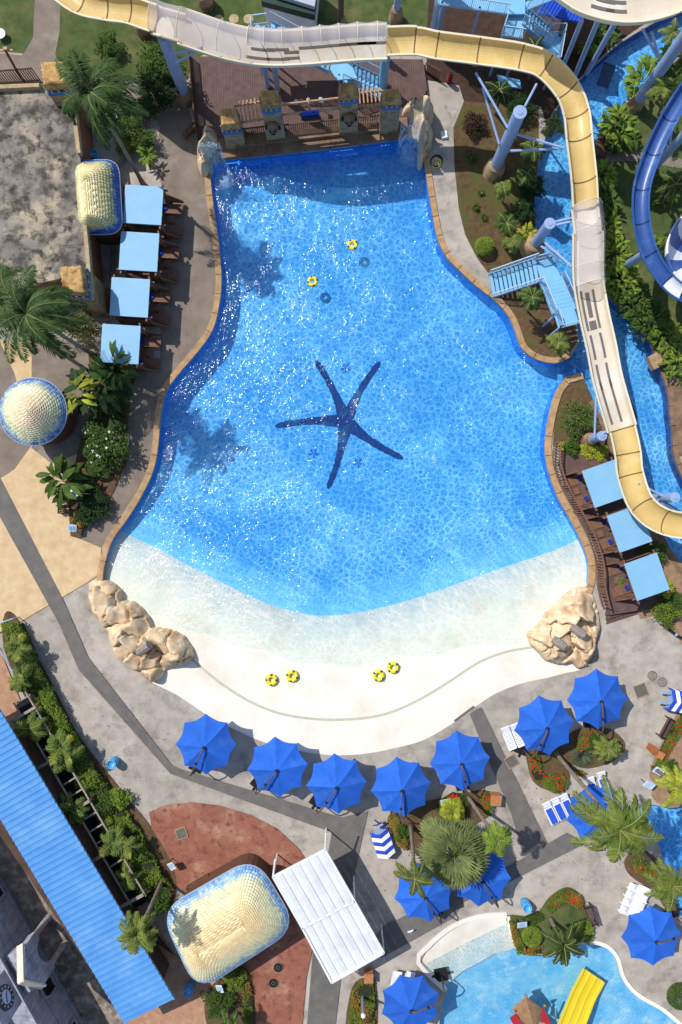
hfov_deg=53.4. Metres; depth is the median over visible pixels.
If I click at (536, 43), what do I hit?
palm
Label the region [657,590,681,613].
shrub
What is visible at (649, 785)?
sign board
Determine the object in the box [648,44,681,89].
broadleaf plant
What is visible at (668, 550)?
river kerb
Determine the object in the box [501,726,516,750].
sun lounger
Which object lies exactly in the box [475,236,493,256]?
clipped shrub
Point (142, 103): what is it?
shrub
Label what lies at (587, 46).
support column
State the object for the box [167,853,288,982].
scale hip roof
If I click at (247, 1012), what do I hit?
hedge
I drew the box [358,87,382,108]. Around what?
timber pergola
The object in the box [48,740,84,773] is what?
young palm
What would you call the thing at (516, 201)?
spiky plant
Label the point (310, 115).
sign
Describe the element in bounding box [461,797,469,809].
shrub
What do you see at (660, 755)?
litter bin
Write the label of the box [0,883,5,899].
window
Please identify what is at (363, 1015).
lamp post
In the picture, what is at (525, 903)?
barrel
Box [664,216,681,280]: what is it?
slide bowl
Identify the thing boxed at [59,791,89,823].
young palm
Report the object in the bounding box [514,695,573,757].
cantilever umbrella
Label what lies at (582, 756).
spiky plant
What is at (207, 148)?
waterfall rocks
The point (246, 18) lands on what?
stepping stone
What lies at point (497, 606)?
beach floor
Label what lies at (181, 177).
brown path
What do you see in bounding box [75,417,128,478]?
shrub
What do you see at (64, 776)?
dark trench
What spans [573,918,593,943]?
hedge
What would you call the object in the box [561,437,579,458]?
shrub
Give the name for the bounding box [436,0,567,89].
walkway
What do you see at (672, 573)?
river bank soil
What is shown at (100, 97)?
coconut palm
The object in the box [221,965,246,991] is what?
shrub
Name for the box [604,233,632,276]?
broadleaf plant
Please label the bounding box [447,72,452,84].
bollard
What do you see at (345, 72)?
stairway
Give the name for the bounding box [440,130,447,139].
junction box
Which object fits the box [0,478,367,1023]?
grey strip
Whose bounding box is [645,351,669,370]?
stone block
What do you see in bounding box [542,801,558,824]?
sun lounger
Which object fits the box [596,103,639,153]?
broadleaf plant
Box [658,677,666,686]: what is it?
manhole cover
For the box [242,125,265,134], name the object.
timber fence
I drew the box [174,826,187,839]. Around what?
drain cover
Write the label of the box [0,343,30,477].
grey apron
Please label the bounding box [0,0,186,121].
paved walkway
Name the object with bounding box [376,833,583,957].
grey strip
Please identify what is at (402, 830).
shrub
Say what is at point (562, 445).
shrub
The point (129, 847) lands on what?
young palm
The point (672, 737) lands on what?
flower hedge
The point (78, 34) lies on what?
lawn
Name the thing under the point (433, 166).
hose coil
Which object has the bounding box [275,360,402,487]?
starfish inlay
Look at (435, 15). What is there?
support column
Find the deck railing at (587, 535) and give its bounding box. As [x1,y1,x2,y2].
[552,441,610,608]
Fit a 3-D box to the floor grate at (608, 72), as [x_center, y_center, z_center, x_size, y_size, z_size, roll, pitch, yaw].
[21.146,-34.792,54.060,0.950,0.060,1.900,20,90,0]
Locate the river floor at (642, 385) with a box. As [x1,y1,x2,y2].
[534,15,681,562]
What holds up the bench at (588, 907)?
on the ground at (598, 880)
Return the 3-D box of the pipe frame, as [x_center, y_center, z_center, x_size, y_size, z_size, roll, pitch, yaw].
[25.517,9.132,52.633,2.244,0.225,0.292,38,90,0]
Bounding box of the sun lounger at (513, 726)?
[510,722,524,747]
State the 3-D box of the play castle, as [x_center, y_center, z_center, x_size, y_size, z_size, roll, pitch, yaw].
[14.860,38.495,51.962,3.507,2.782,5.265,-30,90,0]
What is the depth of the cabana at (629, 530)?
50.30 m
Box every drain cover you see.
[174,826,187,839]
[504,754,518,768]
[633,682,648,698]
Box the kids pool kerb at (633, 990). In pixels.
[581,940,681,1023]
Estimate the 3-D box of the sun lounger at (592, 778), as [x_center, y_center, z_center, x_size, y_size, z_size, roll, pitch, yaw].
[19.537,21.416,52.673,0.680,0.654,1.990,-20,90,0]
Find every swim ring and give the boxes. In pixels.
[265,674,277,685]
[286,670,297,681]
[307,275,317,286]
[347,239,357,249]
[372,669,384,681]
[387,661,398,673]
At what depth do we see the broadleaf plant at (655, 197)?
51.98 m
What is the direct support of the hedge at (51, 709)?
on the planting bed at (153, 843)
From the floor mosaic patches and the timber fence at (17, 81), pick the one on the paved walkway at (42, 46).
the timber fence at (17, 81)
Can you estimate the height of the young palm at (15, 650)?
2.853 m
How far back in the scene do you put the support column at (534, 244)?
50.13 m
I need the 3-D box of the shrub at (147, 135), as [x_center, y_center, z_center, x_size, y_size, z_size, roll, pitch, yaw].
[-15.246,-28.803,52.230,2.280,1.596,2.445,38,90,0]
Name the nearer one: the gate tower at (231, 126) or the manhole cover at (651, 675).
the gate tower at (231, 126)
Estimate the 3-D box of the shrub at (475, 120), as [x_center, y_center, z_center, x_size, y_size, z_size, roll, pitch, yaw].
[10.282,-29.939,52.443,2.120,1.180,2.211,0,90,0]
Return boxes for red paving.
[149,802,321,1023]
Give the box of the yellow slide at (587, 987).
[557,968,604,1023]
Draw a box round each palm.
[0,264,95,363]
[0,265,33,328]
[3,633,37,661]
[7,664,32,692]
[11,711,51,741]
[45,727,73,765]
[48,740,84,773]
[54,48,148,185]
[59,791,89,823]
[98,824,126,856]
[110,833,143,859]
[114,860,140,891]
[415,815,491,891]
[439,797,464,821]
[483,80,514,115]
[493,213,518,236]
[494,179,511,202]
[501,233,522,253]
[516,286,544,311]
[517,165,536,186]
[520,137,544,162]
[526,35,546,80]
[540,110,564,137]
[544,330,570,357]
[553,751,663,862]
[592,735,622,760]
[644,77,679,115]
[655,173,681,206]
[657,17,680,58]
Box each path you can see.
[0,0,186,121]
[80,108,215,547]
[426,82,496,293]
[597,152,681,167]
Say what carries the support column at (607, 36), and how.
on the ground at (598, 880)
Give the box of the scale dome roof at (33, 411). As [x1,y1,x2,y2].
[0,377,76,445]
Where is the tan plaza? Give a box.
[0,341,100,632]
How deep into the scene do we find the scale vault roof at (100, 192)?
49.01 m
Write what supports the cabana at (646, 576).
on the timber deck at (570, 464)
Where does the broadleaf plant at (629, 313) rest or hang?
on the lawn at (664, 220)
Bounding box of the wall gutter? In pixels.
[220,140,403,166]
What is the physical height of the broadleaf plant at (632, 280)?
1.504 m
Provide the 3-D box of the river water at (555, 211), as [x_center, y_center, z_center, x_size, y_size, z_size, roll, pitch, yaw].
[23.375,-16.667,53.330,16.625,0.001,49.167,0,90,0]
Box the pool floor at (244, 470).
[121,151,576,615]
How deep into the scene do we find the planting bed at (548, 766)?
52.90 m
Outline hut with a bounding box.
[536,0,594,52]
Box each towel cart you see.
[370,826,394,858]
[659,688,681,712]
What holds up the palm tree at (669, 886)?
on the ground at (598, 880)
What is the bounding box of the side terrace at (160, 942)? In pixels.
[14,730,174,955]
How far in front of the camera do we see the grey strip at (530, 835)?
52.92 m
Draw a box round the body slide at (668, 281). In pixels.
[631,82,681,301]
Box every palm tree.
[116,881,162,954]
[221,1008,239,1023]
[393,822,433,898]
[466,795,511,857]
[538,917,585,965]
[634,847,681,911]
[650,764,681,808]
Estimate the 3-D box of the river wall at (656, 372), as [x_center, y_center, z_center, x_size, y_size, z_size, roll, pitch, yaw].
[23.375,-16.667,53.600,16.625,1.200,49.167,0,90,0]
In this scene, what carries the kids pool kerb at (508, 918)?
on the ground at (598, 880)
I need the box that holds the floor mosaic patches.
[309,363,363,468]
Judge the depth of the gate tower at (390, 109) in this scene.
49.87 m
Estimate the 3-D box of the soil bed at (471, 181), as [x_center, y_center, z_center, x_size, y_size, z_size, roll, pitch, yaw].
[12.271,-25.104,52.976,7.000,0.001,13.958,0,90,0]
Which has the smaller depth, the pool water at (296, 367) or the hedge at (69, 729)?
the hedge at (69, 729)
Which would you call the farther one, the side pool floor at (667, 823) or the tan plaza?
the side pool floor at (667, 823)
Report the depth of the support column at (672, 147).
48.91 m
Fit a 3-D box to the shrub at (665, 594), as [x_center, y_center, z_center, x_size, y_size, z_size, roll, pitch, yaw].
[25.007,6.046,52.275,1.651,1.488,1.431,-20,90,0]
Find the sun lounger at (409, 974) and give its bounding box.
[405,971,414,976]
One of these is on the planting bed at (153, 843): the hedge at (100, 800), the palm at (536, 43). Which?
the hedge at (100, 800)
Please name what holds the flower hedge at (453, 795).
on the planting bed at (415, 816)
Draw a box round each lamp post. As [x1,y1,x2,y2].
[0,47,21,79]
[361,996,364,1018]
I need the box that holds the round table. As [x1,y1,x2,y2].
[0,28,4,38]
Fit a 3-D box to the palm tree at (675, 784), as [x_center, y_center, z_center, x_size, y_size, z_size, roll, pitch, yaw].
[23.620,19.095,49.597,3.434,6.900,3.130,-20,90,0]
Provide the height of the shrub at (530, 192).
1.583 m
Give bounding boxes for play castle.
[510,994,556,1023]
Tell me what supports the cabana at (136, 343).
on the ground at (598, 880)
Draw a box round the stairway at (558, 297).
[488,250,578,335]
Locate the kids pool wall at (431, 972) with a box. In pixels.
[422,956,619,986]
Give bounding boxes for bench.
[56,505,68,513]
[583,902,599,926]
[655,715,675,739]
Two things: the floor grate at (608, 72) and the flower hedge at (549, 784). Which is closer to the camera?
the flower hedge at (549, 784)
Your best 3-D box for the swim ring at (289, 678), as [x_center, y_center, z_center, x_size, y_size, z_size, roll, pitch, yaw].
[-3.824,12.845,53.068,0.992,0.342,0.960,-43,90,0]
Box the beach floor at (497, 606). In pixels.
[104,531,590,754]
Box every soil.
[494,266,577,356]
[553,380,613,457]
[637,529,681,643]
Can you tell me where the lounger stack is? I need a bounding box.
[617,882,651,915]
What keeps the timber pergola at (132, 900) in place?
on the ground at (598, 880)
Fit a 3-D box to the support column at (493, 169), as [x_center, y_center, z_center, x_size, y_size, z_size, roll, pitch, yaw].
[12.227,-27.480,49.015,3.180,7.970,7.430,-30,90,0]
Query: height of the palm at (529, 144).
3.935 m
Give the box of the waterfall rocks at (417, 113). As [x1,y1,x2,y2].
[402,95,433,170]
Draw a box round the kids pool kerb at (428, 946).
[416,912,506,991]
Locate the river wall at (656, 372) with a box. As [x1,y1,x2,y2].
[552,13,681,487]
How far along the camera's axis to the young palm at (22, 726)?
50.83 m
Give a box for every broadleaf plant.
[137,146,157,169]
[517,222,536,241]
[577,28,604,56]
[590,23,621,49]
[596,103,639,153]
[596,158,618,191]
[598,183,623,219]
[600,211,621,244]
[604,116,640,154]
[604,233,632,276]
[604,261,643,302]
[614,283,658,325]
[623,53,663,99]
[629,300,671,343]
[632,301,658,331]
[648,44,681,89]
[650,168,681,207]
[650,316,681,355]
[654,234,665,260]
[658,349,681,380]
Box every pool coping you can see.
[96,172,221,580]
[424,154,570,363]
[544,373,595,593]
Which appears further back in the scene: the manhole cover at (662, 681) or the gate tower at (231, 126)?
the manhole cover at (662, 681)
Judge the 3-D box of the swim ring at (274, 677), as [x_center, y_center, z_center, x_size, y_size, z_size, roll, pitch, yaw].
[-5.451,13.117,53.045,0.992,0.342,0.960,31,90,0]
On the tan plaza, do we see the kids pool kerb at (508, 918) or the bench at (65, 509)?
the bench at (65, 509)
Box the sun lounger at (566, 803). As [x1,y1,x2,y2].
[559,793,570,815]
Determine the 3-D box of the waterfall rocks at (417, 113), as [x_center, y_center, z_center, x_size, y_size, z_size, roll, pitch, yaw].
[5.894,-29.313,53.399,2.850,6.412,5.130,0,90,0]
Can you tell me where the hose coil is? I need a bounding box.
[430,154,442,168]
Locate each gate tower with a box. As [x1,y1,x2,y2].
[219,108,245,148]
[259,90,285,139]
[338,82,358,133]
[378,88,401,133]
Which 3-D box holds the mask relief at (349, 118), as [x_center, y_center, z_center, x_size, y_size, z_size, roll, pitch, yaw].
[0.612,-29.125,50.225,1.160,1.050,0.920,0,90,0]
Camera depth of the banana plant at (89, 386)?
50.38 m
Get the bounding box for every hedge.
[0,620,38,661]
[11,660,54,692]
[26,689,69,727]
[45,722,86,755]
[70,753,107,788]
[76,785,125,816]
[95,808,137,834]
[117,828,154,866]
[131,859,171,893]
[241,971,252,1023]
[348,980,375,1023]
[388,814,408,849]
[435,792,465,811]
[479,792,492,816]
[509,920,526,956]
[523,945,543,955]
[524,911,544,924]
[528,750,546,783]
[542,773,569,793]
[545,888,585,914]
[567,762,586,776]
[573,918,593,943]
[576,730,598,751]
[631,857,659,879]
[654,714,681,767]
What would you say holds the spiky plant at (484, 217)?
on the soil bed at (471, 181)
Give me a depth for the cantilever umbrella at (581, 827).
50.49 m
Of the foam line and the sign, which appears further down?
the foam line
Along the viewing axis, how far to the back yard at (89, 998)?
52.91 m
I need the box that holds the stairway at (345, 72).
[250,11,381,99]
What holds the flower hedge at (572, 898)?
on the planting bed at (565, 915)
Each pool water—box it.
[159,142,583,576]
[661,835,681,868]
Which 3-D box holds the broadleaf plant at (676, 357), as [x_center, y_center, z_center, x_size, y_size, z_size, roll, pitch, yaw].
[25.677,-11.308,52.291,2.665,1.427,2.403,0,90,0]
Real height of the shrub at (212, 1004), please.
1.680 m
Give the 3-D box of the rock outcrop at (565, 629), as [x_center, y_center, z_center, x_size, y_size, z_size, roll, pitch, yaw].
[17.385,9.105,54.870,6.080,7.846,6.650,0,90,0]
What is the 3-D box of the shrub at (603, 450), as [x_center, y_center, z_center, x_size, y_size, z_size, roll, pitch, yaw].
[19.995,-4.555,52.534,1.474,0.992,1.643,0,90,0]
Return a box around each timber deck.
[191,56,426,139]
[558,447,665,614]
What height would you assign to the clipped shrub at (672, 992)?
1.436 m
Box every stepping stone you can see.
[214,15,223,19]
[229,14,238,23]
[244,14,252,23]
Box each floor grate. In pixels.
[597,62,615,88]
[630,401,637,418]
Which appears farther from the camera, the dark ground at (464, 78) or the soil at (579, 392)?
the dark ground at (464, 78)
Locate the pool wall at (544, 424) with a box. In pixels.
[540,379,588,581]
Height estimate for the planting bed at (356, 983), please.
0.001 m
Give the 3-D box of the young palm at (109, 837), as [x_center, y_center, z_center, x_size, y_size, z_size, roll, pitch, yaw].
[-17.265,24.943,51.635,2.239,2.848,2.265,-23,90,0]
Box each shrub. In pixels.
[60,309,101,345]
[65,476,95,501]
[71,513,86,527]
[73,501,100,527]
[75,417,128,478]
[78,484,112,517]
[85,459,105,477]
[91,30,125,58]
[108,100,131,124]
[109,787,133,811]
[112,113,146,142]
[112,133,140,157]
[128,125,156,156]
[132,97,159,126]
[145,888,171,915]
[199,984,236,1020]
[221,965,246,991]
[395,823,408,840]
[461,110,487,138]
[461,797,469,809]
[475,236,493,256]
[505,90,537,123]
[512,198,536,222]
[519,175,546,200]
[522,926,541,947]
[550,777,566,793]
[558,397,598,442]
[558,440,567,451]
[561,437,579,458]
[579,443,596,460]
[587,731,601,749]
[592,443,608,462]
[616,577,623,585]
[637,537,667,560]
[650,598,681,629]
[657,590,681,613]
[658,579,674,599]
[659,758,681,779]
[666,983,681,1010]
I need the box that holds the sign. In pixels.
[301,110,319,120]
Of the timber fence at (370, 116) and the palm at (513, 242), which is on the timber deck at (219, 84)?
the timber fence at (370, 116)
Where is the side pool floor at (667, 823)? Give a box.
[633,805,681,911]
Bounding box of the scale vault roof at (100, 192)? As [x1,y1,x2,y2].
[75,159,130,244]
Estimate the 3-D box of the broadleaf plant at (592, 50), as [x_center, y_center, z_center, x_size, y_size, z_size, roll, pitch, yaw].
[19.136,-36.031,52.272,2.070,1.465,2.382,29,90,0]
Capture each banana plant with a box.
[35,453,93,510]
[62,354,133,417]
[65,372,102,414]
[86,340,139,390]
[86,386,130,431]
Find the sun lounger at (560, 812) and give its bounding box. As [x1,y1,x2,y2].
[550,796,567,820]
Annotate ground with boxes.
[0,22,681,1023]
[427,0,643,124]
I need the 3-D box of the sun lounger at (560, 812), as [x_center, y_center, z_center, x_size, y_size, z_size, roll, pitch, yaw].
[16.890,22.987,52.673,0.680,0.654,1.990,-26,90,0]
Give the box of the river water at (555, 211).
[534,13,681,491]
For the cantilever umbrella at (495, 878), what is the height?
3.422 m
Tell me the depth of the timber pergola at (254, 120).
50.42 m
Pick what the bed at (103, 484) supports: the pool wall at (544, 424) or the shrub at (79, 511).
the shrub at (79, 511)
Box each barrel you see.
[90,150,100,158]
[107,756,119,768]
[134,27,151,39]
[183,981,194,996]
[197,0,213,11]
[520,897,531,912]
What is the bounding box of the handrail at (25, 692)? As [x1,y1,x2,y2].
[0,616,130,873]
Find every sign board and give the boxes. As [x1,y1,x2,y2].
[68,524,76,531]
[167,858,176,870]
[215,978,223,992]
[516,918,526,927]
[641,779,655,789]
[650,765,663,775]
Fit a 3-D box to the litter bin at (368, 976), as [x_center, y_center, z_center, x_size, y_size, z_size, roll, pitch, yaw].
[2.130,35.894,52.557,0.710,0.885,0.710,0,90,0]
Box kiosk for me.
[261,0,318,28]
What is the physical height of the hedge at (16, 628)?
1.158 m
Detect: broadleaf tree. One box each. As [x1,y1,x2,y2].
[135,40,186,106]
[138,64,178,117]
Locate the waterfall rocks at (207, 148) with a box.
[197,125,217,177]
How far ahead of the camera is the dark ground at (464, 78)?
52.97 m
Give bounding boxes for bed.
[2,611,175,910]
[68,349,137,538]
[204,966,255,1023]
[346,978,376,1023]
[388,790,489,853]
[453,101,538,279]
[506,887,588,955]
[526,726,625,789]
[624,851,676,913]
[649,712,681,807]
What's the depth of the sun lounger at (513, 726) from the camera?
52.67 m
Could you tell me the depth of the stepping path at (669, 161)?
52.96 m
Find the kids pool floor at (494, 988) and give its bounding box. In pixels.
[439,944,676,1023]
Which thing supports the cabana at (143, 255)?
on the ground at (598, 880)
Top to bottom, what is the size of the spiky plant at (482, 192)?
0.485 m
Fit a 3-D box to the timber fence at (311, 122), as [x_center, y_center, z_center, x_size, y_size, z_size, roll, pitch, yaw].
[-2.146,-29.646,52.050,4.424,1.100,0.090,-6,90,0]
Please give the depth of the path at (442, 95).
52.98 m
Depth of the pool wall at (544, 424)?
53.70 m
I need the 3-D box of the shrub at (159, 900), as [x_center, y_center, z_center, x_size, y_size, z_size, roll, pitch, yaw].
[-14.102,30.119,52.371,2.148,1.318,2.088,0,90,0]
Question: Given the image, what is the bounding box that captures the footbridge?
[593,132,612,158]
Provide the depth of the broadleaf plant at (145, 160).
51.92 m
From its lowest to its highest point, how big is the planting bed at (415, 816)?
0.001 m
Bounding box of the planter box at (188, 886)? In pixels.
[185,873,209,891]
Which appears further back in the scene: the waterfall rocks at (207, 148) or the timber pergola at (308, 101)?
the waterfall rocks at (207, 148)
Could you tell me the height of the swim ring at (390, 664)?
0.342 m
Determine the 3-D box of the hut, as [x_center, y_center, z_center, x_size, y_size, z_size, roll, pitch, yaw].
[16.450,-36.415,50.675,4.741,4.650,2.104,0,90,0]
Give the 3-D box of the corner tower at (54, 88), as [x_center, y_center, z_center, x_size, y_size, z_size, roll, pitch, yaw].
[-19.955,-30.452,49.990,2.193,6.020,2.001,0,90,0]
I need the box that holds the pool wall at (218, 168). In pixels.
[107,139,560,559]
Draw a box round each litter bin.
[364,967,372,983]
[489,791,501,806]
[646,743,659,754]
[653,750,665,759]
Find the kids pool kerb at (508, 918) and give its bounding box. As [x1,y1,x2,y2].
[507,916,542,951]
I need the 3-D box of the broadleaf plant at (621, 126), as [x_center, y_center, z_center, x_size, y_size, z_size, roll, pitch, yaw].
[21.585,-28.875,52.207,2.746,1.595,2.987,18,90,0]
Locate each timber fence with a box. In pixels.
[0,67,40,83]
[182,122,196,139]
[187,52,198,136]
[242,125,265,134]
[284,118,338,130]
[358,114,379,123]
[424,62,440,79]
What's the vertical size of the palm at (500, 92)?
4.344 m
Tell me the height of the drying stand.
0.619 m
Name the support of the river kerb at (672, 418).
on the ground at (598, 880)
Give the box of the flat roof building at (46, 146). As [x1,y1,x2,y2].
[0,83,102,299]
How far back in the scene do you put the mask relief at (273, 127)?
50.12 m
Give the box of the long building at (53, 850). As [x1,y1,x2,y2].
[0,709,174,1022]
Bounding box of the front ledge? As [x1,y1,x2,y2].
[217,117,407,159]
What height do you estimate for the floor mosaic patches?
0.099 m
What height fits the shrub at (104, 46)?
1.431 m
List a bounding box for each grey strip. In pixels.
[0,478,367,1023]
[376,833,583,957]
[470,707,547,852]
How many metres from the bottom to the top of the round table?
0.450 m
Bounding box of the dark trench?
[16,697,148,907]
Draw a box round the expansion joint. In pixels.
[454,706,473,720]
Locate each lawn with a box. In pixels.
[0,0,34,52]
[55,0,428,79]
[597,60,681,388]
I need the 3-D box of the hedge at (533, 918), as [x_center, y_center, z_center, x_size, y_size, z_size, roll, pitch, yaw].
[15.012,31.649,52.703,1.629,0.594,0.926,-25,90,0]
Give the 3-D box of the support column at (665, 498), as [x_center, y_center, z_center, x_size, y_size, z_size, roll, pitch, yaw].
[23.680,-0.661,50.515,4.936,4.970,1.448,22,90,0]
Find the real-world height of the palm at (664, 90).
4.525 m
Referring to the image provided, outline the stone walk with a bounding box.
[658,341,681,455]
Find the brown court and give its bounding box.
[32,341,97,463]
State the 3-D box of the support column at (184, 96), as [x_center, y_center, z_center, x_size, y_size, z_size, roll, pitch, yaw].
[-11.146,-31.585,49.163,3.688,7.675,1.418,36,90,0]
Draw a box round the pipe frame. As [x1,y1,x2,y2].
[659,621,681,638]
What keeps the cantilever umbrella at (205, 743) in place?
on the ground at (598, 880)
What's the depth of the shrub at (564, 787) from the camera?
52.47 m
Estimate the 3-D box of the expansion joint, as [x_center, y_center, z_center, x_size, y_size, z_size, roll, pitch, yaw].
[9.583,15.708,52.872,1.950,0.001,0.117,-37,90,0]
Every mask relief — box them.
[265,121,280,134]
[341,112,356,126]
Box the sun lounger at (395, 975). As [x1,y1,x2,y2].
[390,971,401,985]
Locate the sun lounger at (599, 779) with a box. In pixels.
[596,770,608,787]
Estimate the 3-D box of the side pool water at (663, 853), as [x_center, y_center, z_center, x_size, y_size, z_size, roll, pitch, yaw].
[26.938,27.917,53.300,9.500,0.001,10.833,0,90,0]
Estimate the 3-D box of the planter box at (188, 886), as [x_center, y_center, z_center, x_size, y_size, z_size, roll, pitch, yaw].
[-10.976,28.889,52.690,2.227,0.580,0.874,-34,90,0]
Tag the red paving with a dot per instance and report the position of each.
(205, 844)
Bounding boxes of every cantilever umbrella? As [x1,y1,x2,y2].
[176,714,235,775]
[247,737,307,796]
[306,753,366,813]
[371,757,430,821]
[382,967,450,1023]
[394,862,451,923]
[429,730,489,794]
[457,853,510,907]
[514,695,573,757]
[566,784,623,838]
[567,669,626,733]
[621,904,681,964]
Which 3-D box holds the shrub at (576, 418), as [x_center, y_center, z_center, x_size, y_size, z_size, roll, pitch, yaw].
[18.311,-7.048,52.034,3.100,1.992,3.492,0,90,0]
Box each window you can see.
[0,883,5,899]
[40,975,56,998]
[70,1018,77,1023]
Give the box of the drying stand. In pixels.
[373,819,387,828]
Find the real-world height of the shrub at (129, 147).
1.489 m
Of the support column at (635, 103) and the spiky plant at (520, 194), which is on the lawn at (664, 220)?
the support column at (635, 103)
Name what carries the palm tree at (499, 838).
on the planting bed at (415, 816)
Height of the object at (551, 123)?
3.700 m
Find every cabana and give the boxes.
[100,321,161,371]
[107,274,170,327]
[117,228,179,283]
[122,182,183,239]
[560,457,622,511]
[585,506,652,555]
[602,549,669,603]
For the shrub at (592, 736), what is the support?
on the planting bed at (548, 766)
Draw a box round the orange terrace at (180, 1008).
[0,652,215,1023]
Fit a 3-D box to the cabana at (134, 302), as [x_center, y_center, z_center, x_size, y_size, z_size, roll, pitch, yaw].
[-15.318,-15.899,51.650,4.040,2.700,3.340,3,90,0]
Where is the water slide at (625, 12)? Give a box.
[555,0,681,25]
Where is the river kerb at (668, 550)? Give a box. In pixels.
[589,400,681,574]
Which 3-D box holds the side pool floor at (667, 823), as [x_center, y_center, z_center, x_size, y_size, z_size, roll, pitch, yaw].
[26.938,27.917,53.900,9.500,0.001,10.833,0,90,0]
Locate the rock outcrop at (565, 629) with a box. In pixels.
[526,587,599,667]
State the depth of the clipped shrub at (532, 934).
52.11 m
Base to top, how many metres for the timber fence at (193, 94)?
1.100 m
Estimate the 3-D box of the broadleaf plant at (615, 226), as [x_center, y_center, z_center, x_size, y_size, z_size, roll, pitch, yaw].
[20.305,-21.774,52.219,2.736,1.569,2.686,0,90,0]
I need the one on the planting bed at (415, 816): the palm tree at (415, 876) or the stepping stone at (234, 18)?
the palm tree at (415, 876)
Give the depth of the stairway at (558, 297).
50.98 m
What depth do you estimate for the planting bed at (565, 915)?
52.89 m
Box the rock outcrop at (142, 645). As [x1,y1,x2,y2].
[89,579,194,681]
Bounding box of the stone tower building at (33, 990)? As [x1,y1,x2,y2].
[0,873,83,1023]
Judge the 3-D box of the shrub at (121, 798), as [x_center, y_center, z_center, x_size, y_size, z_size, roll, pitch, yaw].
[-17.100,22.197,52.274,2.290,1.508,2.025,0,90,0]
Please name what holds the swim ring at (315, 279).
on the pool water at (296, 367)
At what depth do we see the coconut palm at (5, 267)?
42.11 m
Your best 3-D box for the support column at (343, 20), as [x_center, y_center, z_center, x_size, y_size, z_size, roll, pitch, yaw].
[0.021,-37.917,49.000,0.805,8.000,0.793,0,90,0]
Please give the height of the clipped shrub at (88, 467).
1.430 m
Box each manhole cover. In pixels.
[269,978,277,987]
[273,963,282,971]
[647,671,656,679]
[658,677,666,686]
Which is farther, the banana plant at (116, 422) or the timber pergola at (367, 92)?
the banana plant at (116, 422)
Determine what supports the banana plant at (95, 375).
on the bed at (103, 484)
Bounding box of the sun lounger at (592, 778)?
[585,776,596,786]
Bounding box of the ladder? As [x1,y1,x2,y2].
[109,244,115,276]
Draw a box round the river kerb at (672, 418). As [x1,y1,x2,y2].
[595,102,681,478]
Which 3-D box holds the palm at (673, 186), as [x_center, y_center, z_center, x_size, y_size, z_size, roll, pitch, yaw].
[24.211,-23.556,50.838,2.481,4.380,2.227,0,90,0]
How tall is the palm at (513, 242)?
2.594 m
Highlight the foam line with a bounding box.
[161,620,528,666]
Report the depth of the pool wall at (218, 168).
54.02 m
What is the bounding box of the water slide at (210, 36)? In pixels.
[54,0,681,538]
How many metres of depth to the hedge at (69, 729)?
52.29 m
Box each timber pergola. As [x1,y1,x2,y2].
[8,693,148,908]
[234,98,263,124]
[281,97,338,115]
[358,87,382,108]
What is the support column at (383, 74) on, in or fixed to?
on the ground at (598, 880)
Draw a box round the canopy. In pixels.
[272,828,384,983]
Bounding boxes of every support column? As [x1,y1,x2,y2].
[157,37,201,107]
[255,25,269,88]
[272,68,279,92]
[336,0,345,25]
[338,0,340,24]
[378,25,389,89]
[388,0,402,24]
[430,0,445,30]
[475,72,564,181]
[519,217,571,266]
[563,19,583,63]
[574,21,599,76]
[581,396,606,445]
[584,25,616,75]
[625,252,642,267]
[627,28,681,113]
[638,483,680,510]
[657,131,681,169]
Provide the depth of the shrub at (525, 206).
52.24 m
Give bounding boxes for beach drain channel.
[191,646,531,720]
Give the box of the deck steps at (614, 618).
[605,609,637,623]
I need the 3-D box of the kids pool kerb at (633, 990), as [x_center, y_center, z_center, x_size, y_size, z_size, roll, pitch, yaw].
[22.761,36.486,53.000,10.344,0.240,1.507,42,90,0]
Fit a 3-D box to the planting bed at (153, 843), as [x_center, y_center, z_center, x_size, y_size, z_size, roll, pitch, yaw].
[-19.857,19.452,52.904,2.963,0.001,26.421,-33,90,0]
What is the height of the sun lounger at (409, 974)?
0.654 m
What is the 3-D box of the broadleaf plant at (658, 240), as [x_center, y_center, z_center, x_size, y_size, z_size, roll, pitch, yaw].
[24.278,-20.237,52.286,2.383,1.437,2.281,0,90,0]
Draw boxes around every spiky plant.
[464,150,478,164]
[471,203,480,212]
[478,189,484,196]
[480,213,487,222]
[511,196,524,210]
[517,186,529,197]
[569,745,594,767]
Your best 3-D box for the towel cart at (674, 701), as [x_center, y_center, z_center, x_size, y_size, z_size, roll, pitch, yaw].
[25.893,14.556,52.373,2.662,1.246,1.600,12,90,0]
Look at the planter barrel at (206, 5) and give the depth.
52.35 m
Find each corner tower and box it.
[41,61,98,133]
[60,265,110,316]
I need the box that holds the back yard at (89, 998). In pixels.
[0,836,123,1023]
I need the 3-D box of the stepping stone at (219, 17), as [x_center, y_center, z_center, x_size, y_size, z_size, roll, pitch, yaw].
[-9.562,-38.458,52.985,0.780,0.070,0.768,0,90,0]
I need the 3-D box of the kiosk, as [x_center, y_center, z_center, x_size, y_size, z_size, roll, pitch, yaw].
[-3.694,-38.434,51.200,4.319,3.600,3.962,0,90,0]
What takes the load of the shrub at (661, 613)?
on the river bank soil at (672, 573)
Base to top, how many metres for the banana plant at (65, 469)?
2.666 m

